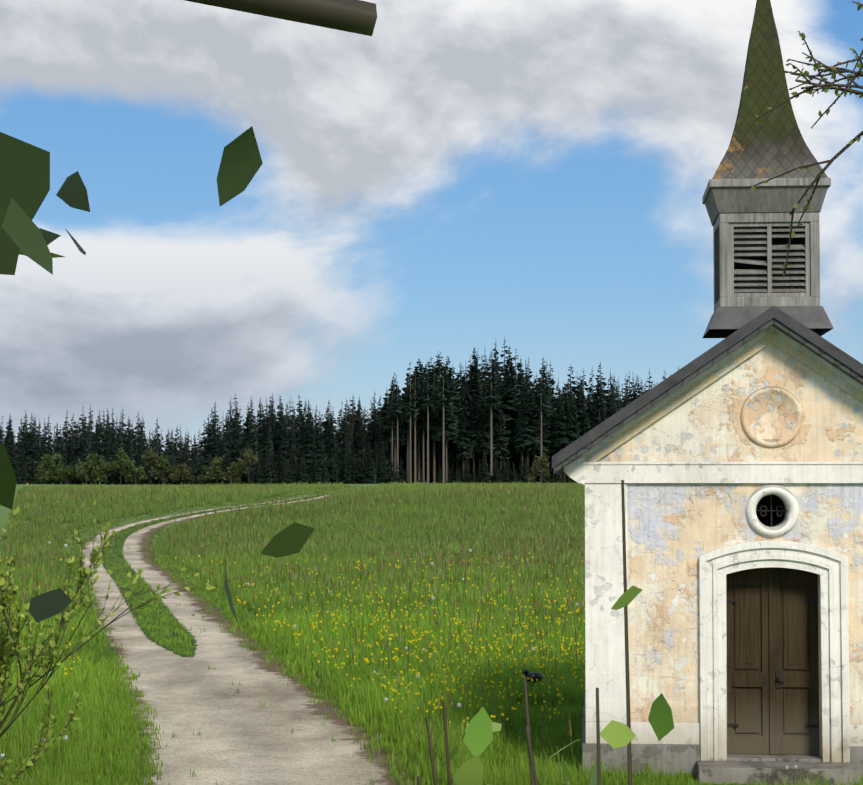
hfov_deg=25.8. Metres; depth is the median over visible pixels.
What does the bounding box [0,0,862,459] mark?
sky
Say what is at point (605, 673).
chapel trim
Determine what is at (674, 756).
chapel plinth
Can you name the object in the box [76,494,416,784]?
farm track road
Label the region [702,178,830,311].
chapel belfry frame
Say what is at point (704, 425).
chapel gable wall
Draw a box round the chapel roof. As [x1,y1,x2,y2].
[554,318,862,474]
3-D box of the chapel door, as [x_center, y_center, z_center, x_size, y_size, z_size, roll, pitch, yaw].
[4.128,3.224,22.908,1.200,2.360,0.145,0,-3,5]
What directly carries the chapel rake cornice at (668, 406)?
attached to the chapel roof
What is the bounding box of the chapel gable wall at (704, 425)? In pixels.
[597,343,862,461]
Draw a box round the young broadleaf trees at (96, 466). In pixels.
[34,445,549,484]
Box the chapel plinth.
[582,692,862,777]
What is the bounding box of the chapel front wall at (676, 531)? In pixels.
[627,483,862,757]
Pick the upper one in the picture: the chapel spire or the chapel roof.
the chapel spire
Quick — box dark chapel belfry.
[734,226,805,292]
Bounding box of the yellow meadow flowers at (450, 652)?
[1,546,584,725]
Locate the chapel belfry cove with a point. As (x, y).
(719, 200)
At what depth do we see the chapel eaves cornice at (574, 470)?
22.87 m
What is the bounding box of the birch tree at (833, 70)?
[749,1,862,275]
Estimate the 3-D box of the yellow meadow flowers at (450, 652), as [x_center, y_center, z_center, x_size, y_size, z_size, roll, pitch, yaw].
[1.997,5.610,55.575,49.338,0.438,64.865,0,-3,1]
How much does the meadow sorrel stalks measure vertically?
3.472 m
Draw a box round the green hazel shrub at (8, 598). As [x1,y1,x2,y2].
[0,501,237,784]
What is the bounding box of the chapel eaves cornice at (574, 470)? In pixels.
[564,455,584,484]
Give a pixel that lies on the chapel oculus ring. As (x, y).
(787, 524)
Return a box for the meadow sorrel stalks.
[0,480,761,778]
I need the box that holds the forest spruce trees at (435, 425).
[0,336,676,484]
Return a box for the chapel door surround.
[699,540,849,761]
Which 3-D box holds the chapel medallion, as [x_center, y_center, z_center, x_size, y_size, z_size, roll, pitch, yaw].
[4.099,0.293,22.736,0.744,0.744,0.038,0,-3,5]
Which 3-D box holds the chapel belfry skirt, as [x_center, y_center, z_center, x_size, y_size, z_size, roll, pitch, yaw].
[4.157,-0.874,23.483,1.480,0.280,1.480,0,-3,5]
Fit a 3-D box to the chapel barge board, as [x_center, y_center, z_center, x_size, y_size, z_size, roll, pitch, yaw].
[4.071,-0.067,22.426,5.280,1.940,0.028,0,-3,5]
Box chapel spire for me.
[712,0,827,178]
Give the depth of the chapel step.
22.00 m
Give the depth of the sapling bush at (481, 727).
3.26 m
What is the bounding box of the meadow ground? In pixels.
[0,483,862,784]
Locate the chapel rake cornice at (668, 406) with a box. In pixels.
[585,331,862,461]
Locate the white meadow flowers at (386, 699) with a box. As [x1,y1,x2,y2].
[1,542,796,783]
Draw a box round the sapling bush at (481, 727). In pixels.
[417,480,673,784]
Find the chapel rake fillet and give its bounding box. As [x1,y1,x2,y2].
[582,325,862,457]
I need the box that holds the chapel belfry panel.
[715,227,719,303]
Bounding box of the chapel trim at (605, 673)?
[582,462,862,746]
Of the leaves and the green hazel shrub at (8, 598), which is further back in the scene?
the green hazel shrub at (8, 598)
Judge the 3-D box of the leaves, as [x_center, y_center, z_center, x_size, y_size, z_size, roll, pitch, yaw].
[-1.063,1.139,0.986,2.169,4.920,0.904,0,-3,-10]
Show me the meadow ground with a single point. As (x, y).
(4, 511)
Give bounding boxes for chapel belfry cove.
[705,186,827,225]
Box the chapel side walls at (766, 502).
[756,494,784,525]
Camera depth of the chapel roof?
22.52 m
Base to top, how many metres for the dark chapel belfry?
1.050 m
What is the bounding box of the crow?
[520,669,547,690]
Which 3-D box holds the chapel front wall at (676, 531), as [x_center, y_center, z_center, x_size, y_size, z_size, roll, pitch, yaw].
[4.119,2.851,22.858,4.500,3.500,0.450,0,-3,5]
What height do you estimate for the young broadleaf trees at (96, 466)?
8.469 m
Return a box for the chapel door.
[726,567,818,754]
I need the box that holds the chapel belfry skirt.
[703,306,832,337]
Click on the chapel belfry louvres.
(764, 262)
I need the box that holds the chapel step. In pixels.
[696,754,860,784]
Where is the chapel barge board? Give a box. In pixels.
[552,305,862,467]
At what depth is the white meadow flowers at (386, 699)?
34.44 m
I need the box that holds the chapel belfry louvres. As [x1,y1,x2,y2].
[734,227,805,291]
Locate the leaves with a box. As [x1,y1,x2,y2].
[0,0,376,622]
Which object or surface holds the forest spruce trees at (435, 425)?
on the meadow ground
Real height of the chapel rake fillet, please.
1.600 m
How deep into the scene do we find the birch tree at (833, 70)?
11.97 m
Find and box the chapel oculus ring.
[746,484,798,536]
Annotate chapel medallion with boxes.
[741,386,802,447]
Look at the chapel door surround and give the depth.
22.59 m

